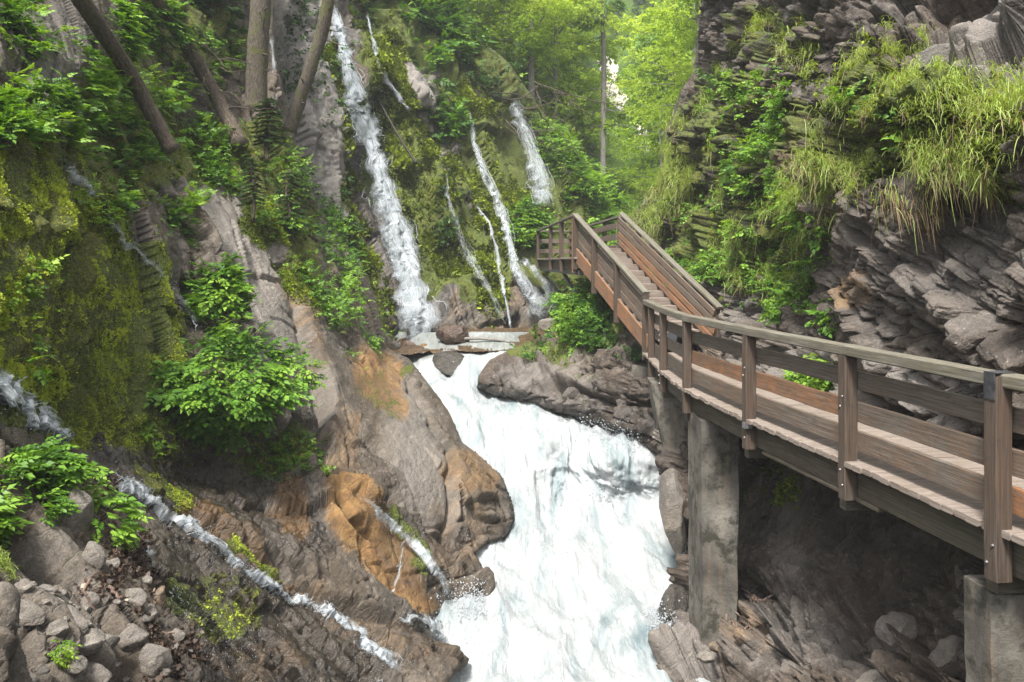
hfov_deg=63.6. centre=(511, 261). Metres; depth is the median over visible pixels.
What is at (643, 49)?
beech tree
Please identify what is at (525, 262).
waterfall
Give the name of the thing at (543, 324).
boulder
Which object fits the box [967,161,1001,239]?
grass tuft
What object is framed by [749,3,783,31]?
grass tuft
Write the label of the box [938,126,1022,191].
grass tuft
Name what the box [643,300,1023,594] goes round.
wooden walkway
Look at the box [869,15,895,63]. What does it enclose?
grass tuft
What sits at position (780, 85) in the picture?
grass tuft
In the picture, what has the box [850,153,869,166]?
grass tuft
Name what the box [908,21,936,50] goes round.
grass tuft
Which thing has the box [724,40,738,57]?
grass tuft
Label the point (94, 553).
stone
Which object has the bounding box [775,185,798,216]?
grass tuft
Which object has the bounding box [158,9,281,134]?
dead branches
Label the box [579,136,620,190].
broadleaf tree
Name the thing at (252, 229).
undergrowth
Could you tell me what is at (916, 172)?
grass tuft
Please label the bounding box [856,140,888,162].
grass tuft
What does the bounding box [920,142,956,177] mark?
grass tuft
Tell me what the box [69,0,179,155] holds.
leaning trunk
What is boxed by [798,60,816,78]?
grass tuft
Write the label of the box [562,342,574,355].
grass tuft
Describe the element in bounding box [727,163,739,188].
grass tuft
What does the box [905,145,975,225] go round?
grass tuft
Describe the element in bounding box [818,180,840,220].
grass tuft
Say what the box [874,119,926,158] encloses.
grass tuft
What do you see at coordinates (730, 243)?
grass tuft
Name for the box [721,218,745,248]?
grass tuft
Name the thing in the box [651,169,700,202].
grass tuft
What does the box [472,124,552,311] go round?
waterfall
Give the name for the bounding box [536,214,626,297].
wooden gallery
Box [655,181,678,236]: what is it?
grass tuft
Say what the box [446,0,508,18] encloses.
beech tree
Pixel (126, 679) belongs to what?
stone
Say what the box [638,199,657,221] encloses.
grass tuft
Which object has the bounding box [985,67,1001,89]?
grass tuft
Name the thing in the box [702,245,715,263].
grass tuft
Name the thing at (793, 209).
grass tuft
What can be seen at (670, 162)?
grass tuft
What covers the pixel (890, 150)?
grass tuft
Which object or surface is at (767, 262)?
grass tuft
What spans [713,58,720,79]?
grass tuft
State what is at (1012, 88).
grass tuft
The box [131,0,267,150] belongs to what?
leaning trunk
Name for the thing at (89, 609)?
stone
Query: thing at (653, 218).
grass tuft
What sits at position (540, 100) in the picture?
dead branches
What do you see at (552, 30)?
beech tree
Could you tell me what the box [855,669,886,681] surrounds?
boulder
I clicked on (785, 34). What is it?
grass tuft
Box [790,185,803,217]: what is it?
grass tuft
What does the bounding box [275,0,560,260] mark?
undergrowth
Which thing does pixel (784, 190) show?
grass tuft
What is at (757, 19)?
grass tuft
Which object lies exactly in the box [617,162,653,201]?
beech tree
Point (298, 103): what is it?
standing trunk
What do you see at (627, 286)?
wooden staircase
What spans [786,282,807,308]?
grass tuft
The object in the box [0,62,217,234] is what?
undergrowth
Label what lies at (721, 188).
grass tuft
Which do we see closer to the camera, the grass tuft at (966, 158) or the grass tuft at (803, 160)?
the grass tuft at (966, 158)
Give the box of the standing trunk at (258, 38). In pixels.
[242,0,270,107]
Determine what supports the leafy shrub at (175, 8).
on the cliff slope
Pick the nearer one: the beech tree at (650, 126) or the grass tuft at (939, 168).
the grass tuft at (939, 168)
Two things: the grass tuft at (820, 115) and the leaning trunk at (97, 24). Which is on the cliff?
the grass tuft at (820, 115)
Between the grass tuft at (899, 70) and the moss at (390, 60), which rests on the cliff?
the grass tuft at (899, 70)
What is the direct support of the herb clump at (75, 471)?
on the cliff slope
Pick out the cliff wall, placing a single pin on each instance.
(458, 297)
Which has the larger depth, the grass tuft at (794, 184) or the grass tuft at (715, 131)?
the grass tuft at (715, 131)
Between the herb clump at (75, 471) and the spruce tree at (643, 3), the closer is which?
the herb clump at (75, 471)
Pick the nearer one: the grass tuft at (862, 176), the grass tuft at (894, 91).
the grass tuft at (894, 91)
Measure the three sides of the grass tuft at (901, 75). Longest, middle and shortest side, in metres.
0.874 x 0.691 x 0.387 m
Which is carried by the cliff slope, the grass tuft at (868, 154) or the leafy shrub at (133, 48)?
the leafy shrub at (133, 48)
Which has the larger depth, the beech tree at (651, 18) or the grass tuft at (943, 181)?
the beech tree at (651, 18)
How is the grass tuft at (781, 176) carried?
on the cliff
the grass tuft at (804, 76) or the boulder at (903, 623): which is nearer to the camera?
the boulder at (903, 623)
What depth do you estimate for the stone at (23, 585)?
5.88 m
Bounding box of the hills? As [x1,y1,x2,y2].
[460,0,667,286]
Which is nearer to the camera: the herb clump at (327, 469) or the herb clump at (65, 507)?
the herb clump at (65, 507)
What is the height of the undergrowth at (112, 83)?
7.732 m
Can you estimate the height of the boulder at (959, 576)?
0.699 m
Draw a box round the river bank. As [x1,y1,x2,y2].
[477,290,671,454]
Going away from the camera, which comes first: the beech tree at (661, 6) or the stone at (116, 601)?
the stone at (116, 601)
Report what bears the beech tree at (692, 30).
on the cliff wall
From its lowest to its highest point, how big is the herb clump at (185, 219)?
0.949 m
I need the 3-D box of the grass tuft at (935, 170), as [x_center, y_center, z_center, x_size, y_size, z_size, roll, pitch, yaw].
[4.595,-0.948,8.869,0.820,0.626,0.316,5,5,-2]
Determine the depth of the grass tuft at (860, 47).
12.93 m
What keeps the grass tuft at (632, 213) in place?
on the cliff
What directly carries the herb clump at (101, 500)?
on the cliff slope
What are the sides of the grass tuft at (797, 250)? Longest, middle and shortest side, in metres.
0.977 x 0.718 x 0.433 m
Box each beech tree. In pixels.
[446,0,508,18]
[451,0,527,48]
[457,0,603,97]
[470,0,595,55]
[471,0,562,70]
[479,5,599,119]
[489,0,643,123]
[490,13,648,157]
[498,47,600,127]
[517,0,623,101]
[528,12,610,101]
[549,69,629,155]
[559,59,600,118]
[600,14,692,158]
[602,108,668,204]
[605,0,700,112]
[605,2,695,125]
[612,3,695,125]
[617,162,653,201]
[620,119,665,157]
[627,16,658,80]
[630,0,673,41]
[644,0,700,58]
[645,0,700,63]
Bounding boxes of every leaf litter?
[61,444,207,681]
[164,587,259,672]
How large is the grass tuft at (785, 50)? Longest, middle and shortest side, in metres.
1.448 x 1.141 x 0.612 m
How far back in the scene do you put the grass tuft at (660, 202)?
24.54 m
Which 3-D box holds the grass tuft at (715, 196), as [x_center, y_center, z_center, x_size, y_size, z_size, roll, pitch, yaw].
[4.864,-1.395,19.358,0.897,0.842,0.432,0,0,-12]
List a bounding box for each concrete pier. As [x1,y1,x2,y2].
[630,364,647,406]
[647,377,687,453]
[688,411,739,646]
[964,575,1023,681]
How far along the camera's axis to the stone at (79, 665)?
5.55 m
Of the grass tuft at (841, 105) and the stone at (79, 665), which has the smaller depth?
the stone at (79, 665)
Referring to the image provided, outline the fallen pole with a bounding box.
[376,95,417,164]
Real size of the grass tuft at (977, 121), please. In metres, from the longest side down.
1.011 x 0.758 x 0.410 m
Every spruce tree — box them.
[606,0,624,20]
[630,0,646,15]
[634,0,655,32]
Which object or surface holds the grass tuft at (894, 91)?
on the cliff
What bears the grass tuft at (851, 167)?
on the cliff
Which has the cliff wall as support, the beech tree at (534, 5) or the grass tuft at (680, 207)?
the beech tree at (534, 5)
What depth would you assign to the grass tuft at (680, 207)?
23.40 m
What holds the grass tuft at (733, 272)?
on the cliff
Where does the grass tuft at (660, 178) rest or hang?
on the cliff
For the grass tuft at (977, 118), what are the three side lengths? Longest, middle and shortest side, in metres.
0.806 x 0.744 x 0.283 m
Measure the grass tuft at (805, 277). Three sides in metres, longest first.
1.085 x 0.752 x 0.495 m
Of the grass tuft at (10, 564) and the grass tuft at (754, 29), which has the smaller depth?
the grass tuft at (10, 564)
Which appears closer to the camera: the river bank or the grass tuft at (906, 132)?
the grass tuft at (906, 132)
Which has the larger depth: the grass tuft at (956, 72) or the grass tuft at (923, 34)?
the grass tuft at (923, 34)
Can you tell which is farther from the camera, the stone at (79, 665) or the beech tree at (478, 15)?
the beech tree at (478, 15)
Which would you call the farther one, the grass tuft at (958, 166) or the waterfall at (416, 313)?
the waterfall at (416, 313)
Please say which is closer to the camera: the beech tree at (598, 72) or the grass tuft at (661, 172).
the grass tuft at (661, 172)
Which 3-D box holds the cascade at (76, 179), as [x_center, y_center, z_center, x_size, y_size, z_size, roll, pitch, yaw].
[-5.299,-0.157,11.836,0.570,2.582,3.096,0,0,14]
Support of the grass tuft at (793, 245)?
on the cliff
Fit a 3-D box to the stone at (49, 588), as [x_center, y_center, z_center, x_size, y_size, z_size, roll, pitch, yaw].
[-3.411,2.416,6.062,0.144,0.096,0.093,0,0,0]
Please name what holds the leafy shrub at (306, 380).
on the cliff slope
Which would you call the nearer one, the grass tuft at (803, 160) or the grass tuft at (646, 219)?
the grass tuft at (803, 160)
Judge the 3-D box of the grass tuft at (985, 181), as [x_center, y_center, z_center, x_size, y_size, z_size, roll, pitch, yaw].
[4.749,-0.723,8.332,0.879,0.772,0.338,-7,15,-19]
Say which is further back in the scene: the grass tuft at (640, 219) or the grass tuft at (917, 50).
the grass tuft at (640, 219)
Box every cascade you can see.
[0,376,72,446]
[62,155,196,332]
[116,468,414,681]
[368,494,454,601]
[394,611,452,638]
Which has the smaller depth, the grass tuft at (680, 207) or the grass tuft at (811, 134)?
the grass tuft at (811, 134)
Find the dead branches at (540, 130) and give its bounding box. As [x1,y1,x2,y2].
[509,90,605,175]
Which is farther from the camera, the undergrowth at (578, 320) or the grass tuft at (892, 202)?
the undergrowth at (578, 320)
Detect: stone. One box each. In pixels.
[15,578,31,593]
[19,599,45,625]
[28,670,38,681]
[36,666,50,675]
[39,584,56,592]
[41,598,50,604]
[45,619,68,636]
[59,589,66,595]
[62,489,93,534]
[63,655,87,675]
[67,604,88,635]
[79,628,105,655]
[80,591,100,607]
[82,541,106,570]
[82,604,93,613]
[86,661,112,681]
[104,633,120,649]
[106,558,120,568]
[110,599,120,604]
[117,623,148,651]
[122,676,129,681]
[125,588,146,608]
[138,643,172,677]
[140,614,151,622]
[141,575,151,585]
[144,606,158,621]
[154,585,165,608]
[161,668,170,676]
[169,642,179,649]
[172,628,185,640]
[390,340,400,349]
[403,341,415,345]
[696,651,715,663]
[709,640,719,653]
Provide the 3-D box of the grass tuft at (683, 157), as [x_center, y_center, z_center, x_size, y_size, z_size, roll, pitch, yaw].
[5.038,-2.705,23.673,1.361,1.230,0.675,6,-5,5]
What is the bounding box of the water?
[394,331,709,681]
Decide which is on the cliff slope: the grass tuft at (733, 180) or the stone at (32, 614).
the stone at (32, 614)
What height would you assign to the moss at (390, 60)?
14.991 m
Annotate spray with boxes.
[430,361,682,660]
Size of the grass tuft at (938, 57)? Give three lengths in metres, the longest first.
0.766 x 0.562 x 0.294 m
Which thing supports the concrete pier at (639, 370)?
on the river bank
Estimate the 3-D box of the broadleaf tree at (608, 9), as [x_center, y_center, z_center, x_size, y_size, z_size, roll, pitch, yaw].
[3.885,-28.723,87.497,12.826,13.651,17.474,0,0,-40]
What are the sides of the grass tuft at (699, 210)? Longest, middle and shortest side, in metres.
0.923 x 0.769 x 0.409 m
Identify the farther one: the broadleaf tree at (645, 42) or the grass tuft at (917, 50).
the broadleaf tree at (645, 42)
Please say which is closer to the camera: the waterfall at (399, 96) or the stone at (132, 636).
the stone at (132, 636)
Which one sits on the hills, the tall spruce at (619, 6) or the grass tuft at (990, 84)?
the tall spruce at (619, 6)
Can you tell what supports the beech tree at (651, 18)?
on the hills
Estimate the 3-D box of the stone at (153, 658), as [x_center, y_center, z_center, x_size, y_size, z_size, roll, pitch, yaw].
[-2.856,3.206,6.605,0.236,0.292,0.207,0,0,0]
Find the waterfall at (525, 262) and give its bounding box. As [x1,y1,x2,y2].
[523,259,559,308]
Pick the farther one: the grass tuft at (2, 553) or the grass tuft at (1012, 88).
the grass tuft at (1012, 88)
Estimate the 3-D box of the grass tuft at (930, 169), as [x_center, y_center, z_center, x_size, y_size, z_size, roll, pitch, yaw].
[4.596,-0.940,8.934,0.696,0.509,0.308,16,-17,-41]
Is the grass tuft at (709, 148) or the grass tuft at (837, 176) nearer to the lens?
the grass tuft at (837, 176)
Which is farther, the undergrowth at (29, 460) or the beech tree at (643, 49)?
the beech tree at (643, 49)
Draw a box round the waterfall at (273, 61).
[271,45,276,99]
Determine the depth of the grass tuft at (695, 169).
22.70 m
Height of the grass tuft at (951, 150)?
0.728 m
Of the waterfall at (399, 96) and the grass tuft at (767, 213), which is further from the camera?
the waterfall at (399, 96)
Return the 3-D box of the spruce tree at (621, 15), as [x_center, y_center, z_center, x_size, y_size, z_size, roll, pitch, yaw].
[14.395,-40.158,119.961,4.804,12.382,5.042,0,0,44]
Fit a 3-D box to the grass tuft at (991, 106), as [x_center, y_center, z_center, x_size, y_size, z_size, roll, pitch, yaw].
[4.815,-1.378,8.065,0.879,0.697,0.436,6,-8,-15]
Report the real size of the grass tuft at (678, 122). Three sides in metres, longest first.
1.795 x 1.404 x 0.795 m
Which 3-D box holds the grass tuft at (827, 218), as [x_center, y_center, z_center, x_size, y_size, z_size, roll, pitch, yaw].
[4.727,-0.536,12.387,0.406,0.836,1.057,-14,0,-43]
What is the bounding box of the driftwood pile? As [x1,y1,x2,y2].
[725,588,774,628]
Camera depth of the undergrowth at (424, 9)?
35.58 m
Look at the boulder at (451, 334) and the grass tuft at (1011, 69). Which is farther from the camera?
the boulder at (451, 334)
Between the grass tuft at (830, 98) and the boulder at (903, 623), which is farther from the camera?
the grass tuft at (830, 98)
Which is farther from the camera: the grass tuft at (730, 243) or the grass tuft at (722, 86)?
the grass tuft at (722, 86)
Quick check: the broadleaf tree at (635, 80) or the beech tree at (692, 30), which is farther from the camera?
the broadleaf tree at (635, 80)
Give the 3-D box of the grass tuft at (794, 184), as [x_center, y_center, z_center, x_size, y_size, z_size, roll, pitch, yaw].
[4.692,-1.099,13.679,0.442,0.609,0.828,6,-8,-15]
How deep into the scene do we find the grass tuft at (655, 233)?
25.46 m
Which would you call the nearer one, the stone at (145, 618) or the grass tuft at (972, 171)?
the stone at (145, 618)
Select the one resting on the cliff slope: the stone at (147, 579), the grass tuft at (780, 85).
the stone at (147, 579)
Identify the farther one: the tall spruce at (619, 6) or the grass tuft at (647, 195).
the tall spruce at (619, 6)
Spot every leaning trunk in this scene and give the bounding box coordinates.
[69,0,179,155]
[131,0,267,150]
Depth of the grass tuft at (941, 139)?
8.81 m
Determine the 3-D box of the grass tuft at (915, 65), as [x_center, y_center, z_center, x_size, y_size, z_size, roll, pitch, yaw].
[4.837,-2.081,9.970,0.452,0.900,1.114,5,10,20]
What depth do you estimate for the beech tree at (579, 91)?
54.11 m
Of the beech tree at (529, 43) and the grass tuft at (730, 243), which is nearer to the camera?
the grass tuft at (730, 243)
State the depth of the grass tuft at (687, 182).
22.57 m
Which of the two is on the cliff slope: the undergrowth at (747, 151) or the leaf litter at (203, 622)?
the leaf litter at (203, 622)
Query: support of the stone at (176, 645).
on the cliff slope
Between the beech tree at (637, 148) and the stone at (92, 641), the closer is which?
the stone at (92, 641)
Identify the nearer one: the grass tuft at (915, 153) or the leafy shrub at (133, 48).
the grass tuft at (915, 153)
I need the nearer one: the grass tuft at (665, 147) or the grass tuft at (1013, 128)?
the grass tuft at (1013, 128)
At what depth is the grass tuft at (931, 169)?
8.86 m
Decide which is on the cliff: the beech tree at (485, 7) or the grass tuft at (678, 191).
the grass tuft at (678, 191)
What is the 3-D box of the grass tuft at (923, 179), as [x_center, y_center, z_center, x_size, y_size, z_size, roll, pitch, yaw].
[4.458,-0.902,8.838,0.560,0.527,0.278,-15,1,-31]
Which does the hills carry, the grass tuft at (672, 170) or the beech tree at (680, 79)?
the beech tree at (680, 79)
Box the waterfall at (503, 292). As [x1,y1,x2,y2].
[479,208,510,322]
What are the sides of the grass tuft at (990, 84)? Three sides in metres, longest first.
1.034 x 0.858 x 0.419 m
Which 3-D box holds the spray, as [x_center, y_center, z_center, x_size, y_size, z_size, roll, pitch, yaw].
[0.830,4.267,17.729,5.974,3.410,11.016,0,0,0]
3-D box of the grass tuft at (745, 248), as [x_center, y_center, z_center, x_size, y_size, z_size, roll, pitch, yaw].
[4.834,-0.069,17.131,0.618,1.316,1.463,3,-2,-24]
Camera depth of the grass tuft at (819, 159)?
11.88 m
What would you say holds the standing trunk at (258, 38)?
on the cliff slope
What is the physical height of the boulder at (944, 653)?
0.441 m
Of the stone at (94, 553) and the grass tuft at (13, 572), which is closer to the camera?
the grass tuft at (13, 572)
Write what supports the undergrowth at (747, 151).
on the cliff
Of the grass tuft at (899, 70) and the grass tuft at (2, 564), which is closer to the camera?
the grass tuft at (2, 564)
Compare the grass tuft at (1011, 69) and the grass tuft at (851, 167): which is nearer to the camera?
the grass tuft at (1011, 69)
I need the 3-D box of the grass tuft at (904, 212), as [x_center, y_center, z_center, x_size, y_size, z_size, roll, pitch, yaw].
[4.473,-0.494,9.146,0.917,0.872,0.329,0,0,22]
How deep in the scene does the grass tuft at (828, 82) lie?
13.36 m
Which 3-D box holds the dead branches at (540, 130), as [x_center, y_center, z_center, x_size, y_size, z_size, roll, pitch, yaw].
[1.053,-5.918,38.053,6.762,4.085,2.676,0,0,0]
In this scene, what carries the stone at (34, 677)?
on the cliff slope
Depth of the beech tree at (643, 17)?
52.48 m
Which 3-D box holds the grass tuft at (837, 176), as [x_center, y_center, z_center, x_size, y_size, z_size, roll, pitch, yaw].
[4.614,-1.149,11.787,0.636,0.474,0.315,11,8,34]
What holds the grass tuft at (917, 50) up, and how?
on the cliff
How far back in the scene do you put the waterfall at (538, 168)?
35.80 m
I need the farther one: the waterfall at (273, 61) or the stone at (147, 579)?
the waterfall at (273, 61)
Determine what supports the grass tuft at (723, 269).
on the cliff
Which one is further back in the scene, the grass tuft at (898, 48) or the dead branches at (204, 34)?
the dead branches at (204, 34)
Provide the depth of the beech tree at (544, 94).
48.42 m
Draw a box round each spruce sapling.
[190,0,247,35]
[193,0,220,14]
[236,156,267,222]
[248,96,288,162]
[275,169,311,251]
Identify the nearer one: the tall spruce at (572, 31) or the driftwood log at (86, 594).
the driftwood log at (86, 594)
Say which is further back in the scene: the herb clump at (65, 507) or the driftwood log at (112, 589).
the herb clump at (65, 507)
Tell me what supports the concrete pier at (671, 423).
attached to the cliff
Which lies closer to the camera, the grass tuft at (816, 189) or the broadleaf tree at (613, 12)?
the grass tuft at (816, 189)
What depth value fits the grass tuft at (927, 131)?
9.07 m
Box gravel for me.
[387,326,544,354]
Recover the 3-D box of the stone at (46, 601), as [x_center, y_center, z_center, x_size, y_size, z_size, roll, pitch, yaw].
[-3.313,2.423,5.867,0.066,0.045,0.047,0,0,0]
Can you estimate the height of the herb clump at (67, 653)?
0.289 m
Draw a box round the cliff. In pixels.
[629,0,1023,681]
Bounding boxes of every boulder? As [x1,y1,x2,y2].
[432,351,464,375]
[435,324,468,343]
[538,318,554,330]
[657,584,688,623]
[659,468,686,555]
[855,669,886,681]
[875,611,917,646]
[914,43,950,70]
[928,635,964,677]
[954,565,963,587]
[1020,249,1023,267]
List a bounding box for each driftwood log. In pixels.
[82,578,95,609]
[108,585,120,598]
[158,631,174,635]
[464,337,510,342]
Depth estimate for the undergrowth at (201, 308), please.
13.43 m
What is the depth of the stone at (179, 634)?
7.02 m
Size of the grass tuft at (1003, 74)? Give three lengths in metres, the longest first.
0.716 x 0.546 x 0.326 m
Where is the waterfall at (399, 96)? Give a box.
[368,19,405,105]
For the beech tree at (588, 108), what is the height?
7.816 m
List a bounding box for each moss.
[0,118,313,640]
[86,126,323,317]
[322,0,623,339]
[644,31,1021,510]
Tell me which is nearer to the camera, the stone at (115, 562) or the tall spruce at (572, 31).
the stone at (115, 562)
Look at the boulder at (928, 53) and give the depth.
10.47 m
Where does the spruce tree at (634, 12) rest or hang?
on the hills
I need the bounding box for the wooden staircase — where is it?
[573,212,723,359]
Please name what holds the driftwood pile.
on the cliff
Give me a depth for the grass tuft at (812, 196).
12.45 m
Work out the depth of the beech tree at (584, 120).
48.97 m
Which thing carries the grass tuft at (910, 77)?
on the cliff
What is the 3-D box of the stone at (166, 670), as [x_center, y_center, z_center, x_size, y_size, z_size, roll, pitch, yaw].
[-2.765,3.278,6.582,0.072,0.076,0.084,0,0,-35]
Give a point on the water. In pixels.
(577, 581)
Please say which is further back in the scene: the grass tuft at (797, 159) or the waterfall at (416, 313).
the waterfall at (416, 313)
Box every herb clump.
[35,490,82,527]
[37,453,108,497]
[45,639,81,668]
[73,469,120,512]
[90,491,154,551]
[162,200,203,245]
[320,464,335,474]
[362,330,383,353]
[630,343,641,363]
[785,370,829,388]
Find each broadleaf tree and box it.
[574,0,607,33]
[577,0,636,33]
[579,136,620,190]
[590,0,627,14]
[606,26,684,135]
[612,37,652,103]
[618,0,665,41]
[621,152,657,184]
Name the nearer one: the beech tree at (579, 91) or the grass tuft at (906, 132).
the grass tuft at (906, 132)
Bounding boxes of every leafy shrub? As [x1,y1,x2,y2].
[106,0,153,67]
[131,0,199,64]
[143,325,318,454]
[196,262,260,316]
[252,342,328,394]
[322,203,349,244]
[503,191,554,255]
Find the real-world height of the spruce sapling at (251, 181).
1.404 m
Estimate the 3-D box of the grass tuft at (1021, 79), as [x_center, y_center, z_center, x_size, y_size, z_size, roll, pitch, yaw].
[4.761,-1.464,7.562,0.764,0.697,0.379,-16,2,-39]
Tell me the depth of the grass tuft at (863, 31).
12.35 m
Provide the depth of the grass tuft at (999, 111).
7.90 m
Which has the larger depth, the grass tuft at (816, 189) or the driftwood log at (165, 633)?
the grass tuft at (816, 189)
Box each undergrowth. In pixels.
[0,0,284,194]
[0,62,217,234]
[0,150,383,481]
[0,333,78,548]
[163,189,273,369]
[193,124,401,340]
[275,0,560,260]
[348,0,497,144]
[504,73,637,249]
[508,275,638,359]
[645,57,918,391]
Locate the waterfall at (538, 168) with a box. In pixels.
[515,101,547,200]
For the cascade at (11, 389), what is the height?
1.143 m
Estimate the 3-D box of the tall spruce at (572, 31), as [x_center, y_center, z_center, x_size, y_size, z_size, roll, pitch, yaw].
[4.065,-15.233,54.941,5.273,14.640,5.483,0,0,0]
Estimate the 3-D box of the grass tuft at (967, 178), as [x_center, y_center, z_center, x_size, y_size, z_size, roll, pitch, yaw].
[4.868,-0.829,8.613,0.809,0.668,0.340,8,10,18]
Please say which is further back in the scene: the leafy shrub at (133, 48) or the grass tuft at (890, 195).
the leafy shrub at (133, 48)
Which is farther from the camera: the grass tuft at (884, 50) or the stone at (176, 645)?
the grass tuft at (884, 50)
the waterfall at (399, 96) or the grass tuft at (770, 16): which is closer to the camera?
the grass tuft at (770, 16)
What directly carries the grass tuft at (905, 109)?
on the cliff
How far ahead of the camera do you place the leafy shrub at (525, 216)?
34.21 m
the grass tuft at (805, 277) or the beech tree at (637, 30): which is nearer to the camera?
the grass tuft at (805, 277)
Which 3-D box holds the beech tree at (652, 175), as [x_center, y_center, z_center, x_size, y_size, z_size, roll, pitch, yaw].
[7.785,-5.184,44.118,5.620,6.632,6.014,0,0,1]
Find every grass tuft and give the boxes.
[0,546,10,582]
[0,547,8,570]
[0,556,23,571]
[1,550,20,580]
[539,344,561,357]
[546,350,563,360]
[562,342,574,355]
[620,199,641,225]
[628,203,672,241]
[632,210,653,230]
[636,183,656,206]
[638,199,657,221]
[639,202,663,227]
[639,223,664,241]
[640,177,663,196]
[645,198,663,222]
[646,110,688,150]
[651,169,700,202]
[652,155,688,207]
[652,160,665,197]
[652,180,670,201]
[655,137,667,164]
[655,169,667,185]
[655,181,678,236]
[657,192,694,228]
[660,142,673,162]
[661,173,697,205]
[663,147,692,176]
[665,149,681,172]
[676,142,690,170]
[678,164,694,202]
[684,158,700,189]
[685,89,714,118]
[687,202,710,212]
[695,133,719,169]
[698,232,723,254]
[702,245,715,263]
[705,119,719,137]
[706,185,726,216]
[710,169,724,198]
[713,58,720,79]
[715,73,735,100]
[715,262,728,282]
[719,239,762,284]
[719,266,751,307]
[720,261,742,299]
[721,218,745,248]
[722,227,743,259]
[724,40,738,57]
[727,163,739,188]
[737,18,767,41]
[738,198,777,237]
[746,3,765,33]
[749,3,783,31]
[755,257,775,291]
[764,32,792,64]
[766,221,781,244]
[767,185,795,235]
[768,22,802,56]
[768,167,789,212]
[771,80,790,98]
[772,28,826,84]
[772,155,807,195]
[773,21,789,40]
[773,236,807,273]
[775,177,796,208]
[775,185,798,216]
[776,33,794,67]
[776,232,808,258]
[779,184,808,228]
[781,137,853,194]
[782,178,804,190]
[782,260,800,282]
[783,213,824,263]
[783,268,808,291]
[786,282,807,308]
[787,146,803,178]
[788,146,813,178]
[789,203,835,243]
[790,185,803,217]
[791,13,806,25]
[793,91,838,136]
[795,268,816,290]
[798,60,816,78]
[798,165,823,195]
[804,126,817,146]
[804,175,836,220]
[805,147,849,201]
[805,172,835,218]
[806,174,817,214]
[814,75,837,102]
[814,186,837,212]
[816,91,839,124]
[817,88,869,134]
[817,163,856,192]
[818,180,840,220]
[831,46,863,95]
[837,148,868,185]
[838,168,863,207]
[840,22,880,57]
[840,42,880,65]
[850,44,865,64]
[850,85,891,127]
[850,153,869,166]
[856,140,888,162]
[857,74,902,105]
[857,166,904,231]
[858,157,882,192]
[861,137,903,161]
[863,175,911,230]
[864,69,898,99]
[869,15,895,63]
[871,186,963,249]
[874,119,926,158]
[876,37,910,57]
[878,31,895,61]
[882,56,944,90]
[882,57,936,86]
[882,84,908,111]
[883,143,947,205]
[884,87,921,131]
[886,56,910,87]
[890,122,963,162]
[894,114,921,165]
[894,147,953,199]
[896,136,970,213]
[897,50,922,86]
[898,128,946,188]
[902,39,931,56]
[903,120,944,144]
[905,56,968,77]
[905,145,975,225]
[907,115,975,195]
[907,144,967,178]
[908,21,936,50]
[909,68,976,127]
[909,146,962,198]
[911,151,971,209]
[911,153,943,195]
[913,149,965,248]
[915,74,1001,156]
[919,149,949,192]
[920,81,1022,153]
[920,95,944,127]
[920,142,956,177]
[924,125,972,188]
[925,48,1014,110]
[927,60,952,87]
[927,130,984,167]
[933,54,946,66]
[935,55,970,110]
[935,124,979,181]
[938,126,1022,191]
[940,133,997,194]
[941,153,1008,190]
[944,100,1017,173]
[945,154,1002,211]
[948,140,966,195]
[951,132,1004,196]
[951,145,1009,215]
[953,97,1002,152]
[957,168,1002,228]
[962,78,1023,160]
[965,175,1012,208]
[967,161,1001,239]
[971,76,1022,147]
[971,78,1014,129]
[978,77,1018,90]
[983,61,1007,88]
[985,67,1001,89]
[989,99,1023,153]
[992,58,1023,85]
[1003,77,1023,98]
[1010,63,1023,124]
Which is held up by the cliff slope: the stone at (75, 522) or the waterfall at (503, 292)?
the stone at (75, 522)
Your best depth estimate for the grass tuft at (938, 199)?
9.04 m
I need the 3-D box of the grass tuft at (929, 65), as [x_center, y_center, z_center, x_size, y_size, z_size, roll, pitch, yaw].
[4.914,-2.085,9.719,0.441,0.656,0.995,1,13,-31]
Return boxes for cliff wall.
[274,0,631,342]
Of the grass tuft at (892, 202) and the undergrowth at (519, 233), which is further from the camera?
the undergrowth at (519, 233)
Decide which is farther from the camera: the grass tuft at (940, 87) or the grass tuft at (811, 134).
the grass tuft at (811, 134)
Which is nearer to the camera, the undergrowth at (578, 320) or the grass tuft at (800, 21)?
the grass tuft at (800, 21)
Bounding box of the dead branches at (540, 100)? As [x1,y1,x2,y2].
[446,59,624,162]
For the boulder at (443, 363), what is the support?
in the water
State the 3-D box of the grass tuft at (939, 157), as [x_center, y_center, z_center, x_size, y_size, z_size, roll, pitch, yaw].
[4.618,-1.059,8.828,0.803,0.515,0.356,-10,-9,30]
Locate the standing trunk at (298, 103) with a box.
[281,0,354,133]
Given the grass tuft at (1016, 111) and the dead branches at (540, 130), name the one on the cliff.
the grass tuft at (1016, 111)
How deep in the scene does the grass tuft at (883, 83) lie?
10.65 m
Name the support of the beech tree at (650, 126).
on the hills
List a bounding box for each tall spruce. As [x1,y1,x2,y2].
[565,0,600,94]
[566,0,650,173]
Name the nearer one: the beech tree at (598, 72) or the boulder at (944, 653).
the boulder at (944, 653)
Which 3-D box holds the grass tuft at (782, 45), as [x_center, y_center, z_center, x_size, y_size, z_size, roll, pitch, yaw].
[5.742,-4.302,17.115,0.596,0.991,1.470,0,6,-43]
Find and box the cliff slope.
[0,0,514,681]
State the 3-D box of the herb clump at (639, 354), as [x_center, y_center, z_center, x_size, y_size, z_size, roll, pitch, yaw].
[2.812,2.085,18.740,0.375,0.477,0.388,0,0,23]

